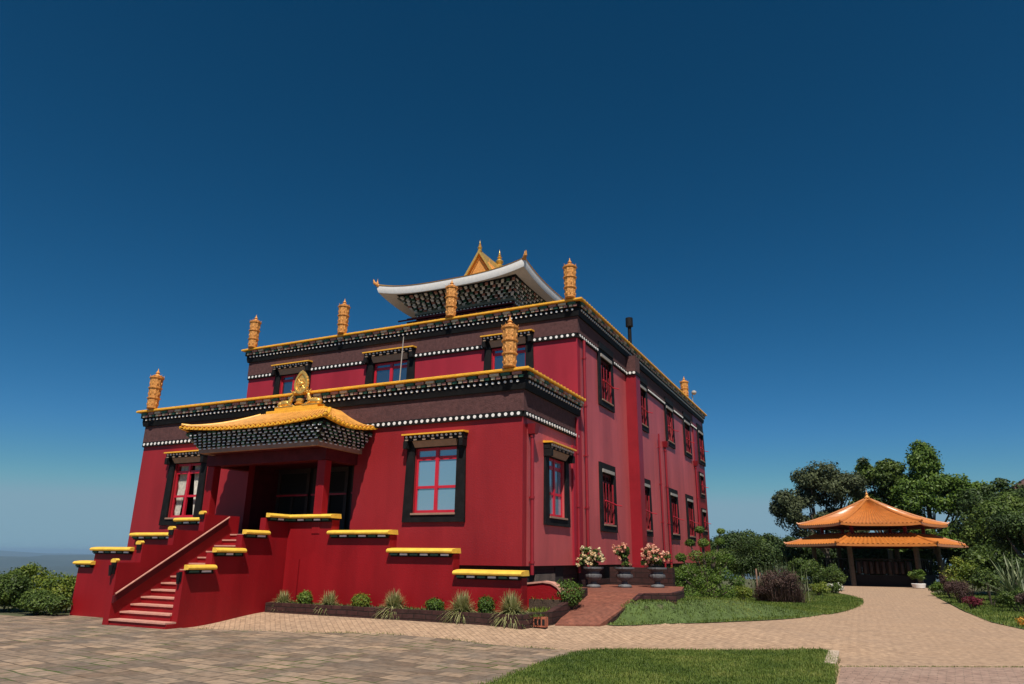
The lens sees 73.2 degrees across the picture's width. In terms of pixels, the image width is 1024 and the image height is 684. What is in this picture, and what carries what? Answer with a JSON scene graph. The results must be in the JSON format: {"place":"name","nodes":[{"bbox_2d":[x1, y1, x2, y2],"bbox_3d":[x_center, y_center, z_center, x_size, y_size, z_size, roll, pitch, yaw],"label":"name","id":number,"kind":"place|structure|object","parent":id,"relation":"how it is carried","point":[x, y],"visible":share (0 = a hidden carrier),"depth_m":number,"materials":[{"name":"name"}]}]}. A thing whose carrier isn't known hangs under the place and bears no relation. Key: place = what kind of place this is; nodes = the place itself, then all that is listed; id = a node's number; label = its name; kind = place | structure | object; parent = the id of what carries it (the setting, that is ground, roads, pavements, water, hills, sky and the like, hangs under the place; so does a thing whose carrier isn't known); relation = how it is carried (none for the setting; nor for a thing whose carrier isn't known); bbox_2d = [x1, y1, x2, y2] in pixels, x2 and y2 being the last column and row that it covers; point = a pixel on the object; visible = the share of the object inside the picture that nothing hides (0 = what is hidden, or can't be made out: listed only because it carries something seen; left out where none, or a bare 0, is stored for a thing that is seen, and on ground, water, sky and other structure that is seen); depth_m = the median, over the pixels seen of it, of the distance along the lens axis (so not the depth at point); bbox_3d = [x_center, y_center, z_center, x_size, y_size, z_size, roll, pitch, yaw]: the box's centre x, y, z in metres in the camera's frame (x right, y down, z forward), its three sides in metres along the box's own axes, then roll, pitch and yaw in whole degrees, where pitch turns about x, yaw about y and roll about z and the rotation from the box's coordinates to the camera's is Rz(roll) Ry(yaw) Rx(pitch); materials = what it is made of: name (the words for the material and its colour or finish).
{"place":"outdoors","nodes":[
{"label":"outdoors","id":0,"kind":"place"},
{"bbox_2d":[0,615,578,683],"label":"stone plaza","id":1,"kind":"structure","parent":0,"point":[62,649],"depth_m":11.38,"materials":[{"name":"beige stone"}]},
{"bbox_2d":[70,511,564,628],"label":"entrance staircase","id":2,"kind":"structure","parent":1,"relation":"on","point":[204,568],"depth_m":17.31,"materials":[{"name":"paint"}]},
{"bbox_2d":[202,628,566,649],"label":"plaza weeds","id":3,"kind":"object","parent":1,"relation":"on","point":[401,634],"visible":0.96,"depth_m":14.22,"materials":[{"name":"green plant"}]},
{"bbox_2d":[0,550,1006,616],"bbox_3d":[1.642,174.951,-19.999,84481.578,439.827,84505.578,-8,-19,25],"label":"terrain","id":4,"kind":"structure","parent":0,"point":[58,563],"depth_m":9596.39,"materials":[{"name":"green plant"}]},
{"bbox_2d":[0,569,37,610],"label":"hedge shrub","id":5,"kind":"object","parent":4,"relation":"on","point":[14,586],"visible":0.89,"depth_m":22.39,"materials":[{"name":"green plant"}]},
{"bbox_2d":[2,561,58,605],"bbox_3d":[-18.158,9.242,25.571,2.954,2.119,2.420,-8,-19,25],"label":"hedge shrub","id":6,"kind":"object","parent":4,"relation":"on","point":[33,571],"visible":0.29,"depth_m":25.61,"materials":[{"name":"green plant"}]},
{"bbox_2d":[13,588,72,615],"bbox_3d":[-14.683,8.213,21.562,2.339,0.992,1.130,-8,-19,25],"label":"hedge shrub","id":7,"kind":"object","parent":4,"relation":"on","point":[35,601],"visible":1,"depth_m":21.28,"materials":[{"name":"green plant"}]},
{"bbox_2d":[34,571,76,612],"bbox_3d":[-14.723,8.346,22.657,1.963,1.577,1.808,-8,-19,25],"label":"hedge shrub","id":8,"kind":"object","parent":4,"relation":"on","point":[64,585],"visible":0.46,"depth_m":22.46,"materials":[{"name":"green plant"}]},
{"bbox_2d":[127,242,710,591],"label":"temple building","id":9,"kind":"structure","parent":4,"relation":"on","point":[485,412],"depth_m":22.31,"materials":[{"name":"paint"}]},
{"bbox_2d":[159,450,207,524],"bbox_3d":[-10.830,4.812,22.831,1.890,2.410,0.520,-8,-19,25],"label":"window","id":10,"kind":"structure","parent":9,"relation":"in","point":[187,459],"depth_m":22.97,"materials":[{"name":"black paint"}]},
{"bbox_2d":[271,360,312,394],"bbox_3d":[-8.778,1.808,27.434,1.950,2.000,0.480,-8,-19,25],"label":"window","id":11,"kind":"structure","parent":9,"relation":"in","point":[289,371],"depth_m":27.67,"materials":[{"name":"black paint"}]},
{"bbox_2d":[275,466,353,529],"bbox_3d":[-5.719,5.042,21.794,4.500,2.150,0.120,-8,-19,25],"label":"porch door","id":12,"kind":"structure","parent":9,"relation":"in","point":[342,523],"depth_m":22.10,"materials":[{"name":"brown wood"}]},
{"bbox_2d":[362,345,416,384],"bbox_3d":[-4.530,1.246,25.466,2.281,2.000,0.480,-8,-19,25],"label":"window","id":13,"kind":"structure","parent":9,"relation":"in","point":[377,360],"depth_m":25.63,"materials":[{"name":"black paint"}]},
{"bbox_2d":[401,430,468,521],"bbox_3d":[-2.125,3.644,18.738,1.990,2.410,0.410,-8,-19,25],"label":"window","id":14,"kind":"structure","parent":9,"relation":"in","point":[440,494],"depth_m":18.82,"materials":[{"name":"black paint"}]},
{"bbox_2d":[480,329,533,370],"bbox_3d":[-0.134,0.665,23.428,1.950,2.000,0.480,-8,-19,25],"label":"window","id":15,"kind":"structure","parent":9,"relation":"in","point":[525,357],"depth_m":23.64,"materials":[{"name":"black paint"}]},
{"bbox_2d":[543,440,576,526],"bbox_3d":[1.333,4.056,19.603,0.410,2.270,1.890,-8,-19,25],"label":"window","id":16,"kind":"structure","parent":9,"relation":"in","point":[552,512],"depth_m":19.68,"materials":[{"name":"black paint"}]},
{"bbox_2d":[597,347,618,412],"bbox_3d":[3.425,1.374,24.754,0.447,2.050,1.680,-8,-19,25],"label":"window","id":17,"kind":"structure","parent":9,"relation":"in","point":[604,384],"depth_m":24.87,"materials":[{"name":"black paint"}]},
{"bbox_2d":[598,461,621,532],"bbox_3d":[3.325,5.284,23.423,0.447,2.250,1.700,-8,-19,25],"label":"window","id":18,"kind":"structure","parent":9,"relation":"in","point":[608,514],"depth_m":23.56,"materials":[{"name":"black paint"}]},
{"bbox_2d":[640,382,651,432],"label":"window","id":19,"kind":"structure","parent":9,"relation":"in","point":[643,389],"depth_m":29.30,"materials":[{"name":"black paint"}]},
{"bbox_2d":[644,478,656,536],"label":"window","id":20,"kind":"structure","parent":9,"relation":"in","point":[649,517],"depth_m":27.99,"materials":[{"name":"black paint"}]},
{"bbox_2d":[664,402,678,448],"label":"window","id":21,"kind":"structure","parent":9,"relation":"in","point":[667,408],"depth_m":33.10,"materials":[{"name":"black paint"}]},
{"bbox_2d":[669,488,682,539],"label":"window","id":22,"kind":"structure","parent":9,"relation":"in","point":[673,494],"depth_m":31.95,"materials":[{"name":"black paint"}]},
{"bbox_2d":[682,416,693,458],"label":"window","id":23,"kind":"structure","parent":9,"relation":"in","point":[686,424],"depth_m":36.52,"materials":[{"name":"black paint"}]},
{"bbox_2d":[685,494,698,541],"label":"window","id":24,"kind":"structure","parent":9,"relation":"in","point":[689,499],"depth_m":34.94,"materials":[{"name":"black paint"}]},
{"bbox_2d":[697,427,707,466],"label":"window","id":25,"kind":"structure","parent":9,"relation":"in","point":[701,451],"depth_m":39.48,"materials":[{"name":"black paint"}]},
{"bbox_2d":[698,471,707,498],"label":"window","id":26,"kind":"structure","parent":9,"relation":"in","point":[701,476],"depth_m":38.21,"materials":[{"name":"black paint"}]},
{"bbox_2d":[701,508,709,534],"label":"window","id":27,"kind":"structure","parent":9,"relation":"in","point":[703,511],"depth_m":37.70,"materials":[{"name":"black paint"}]},
{"bbox_2d":[555,567,684,626],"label":"brick ramp","id":28,"kind":"structure","parent":4,"relation":"on","point":[600,606],"depth_m":16.69,"materials":[{"name":"brick"}]},
{"bbox_2d":[583,567,603,587],"bbox_3d":[2.365,6.831,20.044,0.609,0.570,0.595,-8,-19,25],"label":"stone urn","id":29,"kind":"object","parent":28,"relation":"on","point":[593,575],"visible":1,"depth_m":19.90,"materials":[{"name":"stone"}]},
{"bbox_2d":[576,545,605,566],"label":"flowering plant","id":30,"kind":"object","parent":29,"relation":"on","point":[594,558],"visible":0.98,"depth_m":20.13,"materials":[{"name":"beige plant"}]},
{"bbox_2d":[614,567,633,587],"bbox_3d":[3.301,6.904,20.247,0.609,0.570,0.595,-8,-19,25],"label":"stone urn","id":31,"kind":"object","parent":28,"relation":"on","point":[624,575],"visible":1,"depth_m":20.10,"materials":[{"name":"stone"}]},
{"bbox_2d":[612,542,631,566],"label":"flowering plant","id":32,"kind":"object","parent":31,"relation":"on","point":[622,552],"visible":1,"depth_m":20.33,"materials":[{"name":"pink plant"}]},
{"bbox_2d":[646,567,666,587],"bbox_3d":[4.304,6.985,20.471,0.609,0.570,0.595,-8,-19,25],"label":"stone urn","id":33,"kind":"object","parent":28,"relation":"on","point":[656,575],"visible":1,"depth_m":20.32,"materials":[{"name":"stone"}]},
{"bbox_2d":[640,544,671,566],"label":"flowering plant","id":34,"kind":"object","parent":33,"relation":"on","point":[653,558],"visible":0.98,"depth_m":20.58,"materials":[{"name":"pink plant"}]},
{"bbox_2d":[710,535,718,554],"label":"tree","id":35,"kind":"object","parent":4,"relation":"on","point":[712,545],"visible":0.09,"depth_m":77.60,"materials":[{"name":"green plant"}]},
{"bbox_2d":[715,529,783,577],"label":"tree","id":36,"kind":"object","parent":4,"relation":"on","point":[730,537],"visible":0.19,"depth_m":71.38,"materials":[{"name":"green plant"}]},
{"bbox_2d":[751,534,789,563],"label":"tree","id":37,"kind":"object","parent":4,"relation":"on","point":[784,553],"visible":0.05,"depth_m":59.41,"materials":[{"name":"green plant"}]},
{"bbox_2d":[759,533,819,574],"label":"tree","id":38,"kind":"object","parent":4,"relation":"on","point":[796,552],"visible":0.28,"depth_m":63.40,"materials":[{"name":"green plant"}]},
{"bbox_2d":[769,459,869,565],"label":"tree","id":39,"kind":"object","parent":4,"relation":"on","point":[818,486],"visible":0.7,"depth_m":58.31,"materials":[{"name":"green plant"}]},
{"bbox_2d":[820,563,847,590],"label":"bushy shrub","id":40,"kind":"object","parent":4,"relation":"on","point":[834,574],"visible":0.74,"depth_m":38.26,"materials":[{"name":"green plant"}]},
{"bbox_2d":[787,531,905,577],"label":"tree","id":41,"kind":"object","parent":4,"relation":"on","point":[866,553],"visible":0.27,"depth_m":62.11,"materials":[{"name":"green plant"}]},
{"bbox_2d":[845,457,910,574],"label":"tree","id":42,"kind":"object","parent":4,"relation":"on","point":[883,475],"visible":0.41,"depth_m":59.34,"materials":[{"name":"green plant"}]},
{"bbox_2d":[876,527,971,578],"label":"tree","id":43,"kind":"object","parent":4,"relation":"on","point":[947,555],"visible":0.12,"depth_m":58.71,"materials":[{"name":"green plant"}]},
{"bbox_2d":[888,439,991,574],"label":"tree","id":44,"kind":"object","parent":4,"relation":"on","point":[923,485],"visible":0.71,"depth_m":56.58,"materials":[{"name":"green plant"}]},
{"bbox_2d":[946,477,1023,581],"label":"tree","id":45,"kind":"object","parent":4,"relation":"on","point":[972,496],"visible":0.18,"depth_m":52.29,"materials":[{"name":"green plant"}]},
{"bbox_2d":[955,490,1023,586],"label":"tree","id":46,"kind":"object","parent":4,"relation":"on","point":[977,538],"visible":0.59,"depth_m":35.22,"materials":[{"name":"green plant"}]},
{"bbox_2d":[0,0,1023,560],"label":"sky","id":47,"kind":"structure","parent":0,"point":[808,215],"materials":[{"name":"blue"}]},
{"bbox_2d":[188,585,1023,683],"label":"paved road","id":48,"kind":"structure","parent":0,"point":[898,626],"depth_m":14.86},
{"bbox_2d":[265,588,587,629],"bbox_3d":[-2.186,6.707,17.493,7.660,1.000,3.200,-8,-19,25],"label":"stone planter","id":49,"kind":"object","parent":48,"relation":"on","point":[556,611],"visible":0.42,"depth_m":15.94,"materials":[{"name":"stone"}]},
{"bbox_2d":[272,590,293,609],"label":"grass tuft","id":50,"kind":"object","parent":49,"relation":"in","point":[280,598],"visible":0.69,"depth_m":17.85,"materials":[{"name":"green plant"}]},
{"bbox_2d":[296,589,313,603],"bbox_3d":[-5.312,6.566,17.698,0.442,0.421,0.410,-8,-19,25],"label":"box ball","id":51,"kind":"object","parent":49,"relation":"on","point":[306,597],"visible":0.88,"depth_m":17.61,"materials":[{"name":"green plant"}]},
{"bbox_2d":[315,590,339,614],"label":"grass tuft","id":52,"kind":"object","parent":49,"relation":"in","point":[329,599],"visible":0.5,"depth_m":17.24,"materials":[{"name":"green plant"}]},
{"bbox_2d":[350,592,371,606],"bbox_3d":[-3.719,6.355,16.954,0.478,0.419,0.543,16,-23,-40],"label":"box ball","id":53,"kind":"object","parent":49,"relation":"on","point":[364,597],"visible":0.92,"depth_m":16.86,"materials":[{"name":"green plant"}]},
{"bbox_2d":[375,588,408,619],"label":"grass tuft","id":54,"kind":"object","parent":49,"relation":"in","point":[393,601],"visible":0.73,"depth_m":16.36,"materials":[{"name":"green plant"}]},
{"bbox_2d":[275,600,546,617],"bbox_3d":[-2.700,6.318,16.402,7.610,0.133,0.595,-8,-19,25],"label":"planter ground cover","id":55,"kind":"object","parent":49,"relation":"on","point":[424,608],"visible":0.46,"depth_m":16.28,"materials":[{"name":"green plant"}]},
{"bbox_2d":[423,597,445,610],"bbox_3d":[-1.801,6.131,16.064,0.521,0.379,0.511,-8,-19,25],"label":"box ball","id":56,"kind":"object","parent":49,"relation":"on","point":[434,603],"visible":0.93,"depth_m":15.96,"materials":[{"name":"green plant"}]},
{"bbox_2d":[438,589,477,624],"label":"grass tuft","id":57,"kind":"object","parent":49,"relation":"in","point":[460,604],"visible":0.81,"depth_m":15.55,"materials":[{"name":"green plant"}]},
{"bbox_2d":[477,594,496,612],"bbox_3d":[-0.577,5.940,15.515,0.471,0.493,0.434,-8,-19,25],"label":"box ball","id":58,"kind":"object","parent":49,"relation":"on","point":[482,604],"visible":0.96,"depth_m":15.45,"materials":[{"name":"green plant"}]},
{"bbox_2d":[489,590,527,630],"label":"grass tuft","id":59,"kind":"object","parent":49,"relation":"in","point":[511,606],"visible":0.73,"depth_m":15.09,"materials":[{"name":"green plant"}]},
{"bbox_2d":[523,597,566,612],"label":"planter ground cover","id":60,"kind":"object","parent":49,"relation":"on","point":[536,610],"visible":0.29,"depth_m":15.67,"materials":[{"name":"green plant"}]},
{"bbox_2d":[552,578,585,607],"bbox_3d":[1.294,5.967,16.375,0.940,0.705,0.814,-8,-19,25],"label":"box ball","id":61,"kind":"object","parent":49,"relation":"on","point":[578,591],"visible":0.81,"depth_m":16.19,"materials":[{"name":"green plant"}]},
{"bbox_2d":[533,616,547,627],"bbox_3d":[0.575,6.032,14.877,0.380,0.200,0.146,-8,-19,25],"label":"terracotta block","id":62,"kind":"object","parent":48,"relation":"on","point":[538,621],"depth_m":14.80,"materials":[{"name":"orange ceramic"}]},
{"bbox_2d":[825,650,838,664],"bbox_3d":[5.552,5.473,11.967,0.190,0.055,1.750,-8,-19,25],"label":"kerb stone","id":63,"kind":"object","parent":48,"relation":"on","point":[835,653],"visible":0.6,"depth_m":11.89,"materials":[{"name":"beige stone"}]},
{"bbox_2d":[783,491,967,586],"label":"garden pavilion","id":64,"kind":"structure","parent":48,"relation":"on","point":[867,513],"depth_m":45.78,"materials":[{"name":"tile"}]},
{"bbox_2d":[907,568,925,588],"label":"pot plant","id":65,"kind":"object","parent":48,"relation":"on","point":[917,574],"visible":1,"depth_m":42.50,"materials":[{"name":"green plant"}]},
{"bbox_2d":[840,665,1022,667],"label":"stone kerb strip","id":66,"kind":"object","parent":48,"relation":"on","point":[931,666],"visible":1,"depth_m":11.04,"materials":[{"name":"beige stone"}]},
{"bbox_2d":[471,646,840,683],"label":"front lawn","id":67,"kind":"structure","parent":0,"point":[672,672],"depth_m":10.21,"materials":[{"name":"plant"}]},
{"bbox_2d":[608,588,863,625],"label":"oval lawn","id":68,"kind":"structure","parent":0,"point":[638,618],"depth_m":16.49,"materials":[{"name":"plant"}]},
{"bbox_2d":[668,562,709,590],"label":"bushy shrub","id":69,"kind":"object","parent":68,"relation":"on","point":[689,579],"visible":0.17,"depth_m":27.82,"materials":[{"name":"green plant"}]},
{"bbox_2d":[684,590,702,597],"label":"shrub","id":70,"kind":"object","parent":68,"relation":"on","point":[688,594],"visible":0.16,"depth_m":22.43,"materials":[{"name":"green plant"}]},
{"bbox_2d":[670,526,744,598],"bbox_3d":[6.580,7.773,23.937,2.802,2.757,1.585,-8,-19,25],"label":"cloud pruned tree","id":71,"kind":"object","parent":68,"relation":"on","point":[706,589],"visible":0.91,"depth_m":23.88,"materials":[{"name":"green plant"}]},
{"bbox_2d":[700,547,742,588],"bbox_3d":[10.373,11.318,34.188,2.449,2.275,1.901,-8,-19,25],"label":"bushy shrub","id":72,"kind":"object","parent":68,"relation":"on","point":[719,565],"visible":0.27,"depth_m":33.93,"materials":[{"name":"green plant"}]},
{"bbox_2d":[732,585,751,599],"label":"yellow shrub","id":73,"kind":"object","parent":68,"relation":"on","point":[744,591],"visible":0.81,"depth_m":26.65,"materials":[{"name":"green plant"}]},
{"bbox_2d":[727,533,789,586],"bbox_3d":[10.641,9.743,29.976,2.674,2.790,2.432,-8,-19,25],"label":"dark shrub","id":74,"kind":"object","parent":68,"relation":"on","point":[743,553],"visible":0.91,"depth_m":29.73,"materials":[{"name":"green plant"}]},
{"bbox_2d":[744,561,822,600],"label":"seed grass","id":75,"kind":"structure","parent":68,"relation":"on","point":[786,575],"depth_m":27.69,"materials":[{"name":"purple plant"}]},
{"bbox_2d":[749,568,818,603],"bbox_3d":[10.394,9.388,26.655,3.029,1.381,2.501,-8,-19,25],"label":"purple bush","id":76,"kind":"object","parent":68,"relation":"on","point":[786,586],"visible":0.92,"depth_m":26.33,"materials":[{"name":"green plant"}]},
{"bbox_2d":[786,556,827,589],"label":"round shrub","id":77,"kind":"object","parent":68,"relation":"on","point":[811,569],"visible":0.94,"depth_m":35.75,"materials":[{"name":"green plant"}]},
{"bbox_2d":[808,581,830,594],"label":"shrub","id":78,"kind":"object","parent":68,"relation":"on","point":[822,588],"visible":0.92,"depth_m":32.16,"materials":[{"name":"green plant"}]},
{"bbox_2d":[822,582,844,593],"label":"flowering shrub","id":79,"kind":"object","parent":68,"relation":"on","point":[836,587],"visible":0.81,"depth_m":33.94,"materials":[{"name":"green plant"}]},
{"bbox_2d":[838,667,1023,683],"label":"side paving","id":80,"kind":"structure","parent":0,"point":[925,675],"depth_m":10.22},
{"bbox_2d":[930,592,1023,628],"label":"lawn","id":81,"kind":"structure","parent":0,"point":[1003,615],"depth_m":23.53,"materials":[{"name":"green plant"}]},
{"bbox_2d":[927,581,945,594],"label":"green shrub","id":82,"kind":"object","parent":81,"relation":"on","point":[935,587],"visible":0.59,"depth_m":33.41,"materials":[{"name":"green plant"}]},
{"bbox_2d":[938,573,954,596],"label":"purple shrub","id":83,"kind":"object","parent":81,"relation":"on","point":[942,580],"visible":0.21,"depth_m":31.29,"materials":[{"name":"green plant"}]},
{"bbox_2d":[942,579,974,602],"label":"purple shrub","id":84,"kind":"object","parent":81,"relation":"on","point":[959,587],"visible":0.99,"depth_m":27.34,"materials":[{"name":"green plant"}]},
{"bbox_2d":[937,556,988,596],"bbox_3d":[19.938,10.432,30.420,2.000,1.945,1.549,-8,-19,25],"label":"yellow shrub","id":85,"kind":"object","parent":81,"relation":"on","point":[962,571],"visible":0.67,"depth_m":30.26,"materials":[{"name":"green plant"}]},
{"bbox_2d":[962,595,983,609],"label":"red shrub","id":86,"kind":"object","parent":81,"relation":"on","point":[973,601],"visible":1,"depth_m":24.06,"materials":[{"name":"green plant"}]},
{"bbox_2d":[969,566,1003,605],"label":"green shrub","id":87,"kind":"object","parent":81,"relation":"on","point":[981,576],"visible":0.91,"depth_m":26.41,"materials":[{"name":"green plant"}]},
{"bbox_2d":[974,547,1023,592],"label":"flax plant","id":88,"kind":"object","parent":81,"relation":"on","point":[1009,584],"visible":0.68,"depth_m":24.76,"materials":[{"name":"green plant"}]},
{"bbox_2d":[982,511,1023,582],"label":"tree","id":89,"kind":"object","parent":81,"relation":"on","point":[1010,527],"visible":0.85,"depth_m":28.72,"materials":[{"name":"green plant"}]},
{"bbox_2d":[994,588,1023,611],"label":"green shrub","id":90,"kind":"object","parent":81,"relation":"on","point":[1005,598],"visible":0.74,"depth_m":23.00,"materials":[{"name":"green plant"}]},
{"bbox_2d":[1014,592,1023,611],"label":"dark shrub","id":91,"kind":"object","parent":81,"relation":"on","point":[1020,599],"visible":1,"depth_m":20.26,"materials":[{"name":"purple plant"}]},
{"bbox_2d":[1015,616,1023,625],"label":"flower clump","id":92,"kind":"object","parent":81,"relation":"on","point":[1019,621],"visible":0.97,"depth_m":18.01,"materials":[{"name":"orange plant"}]}
]}

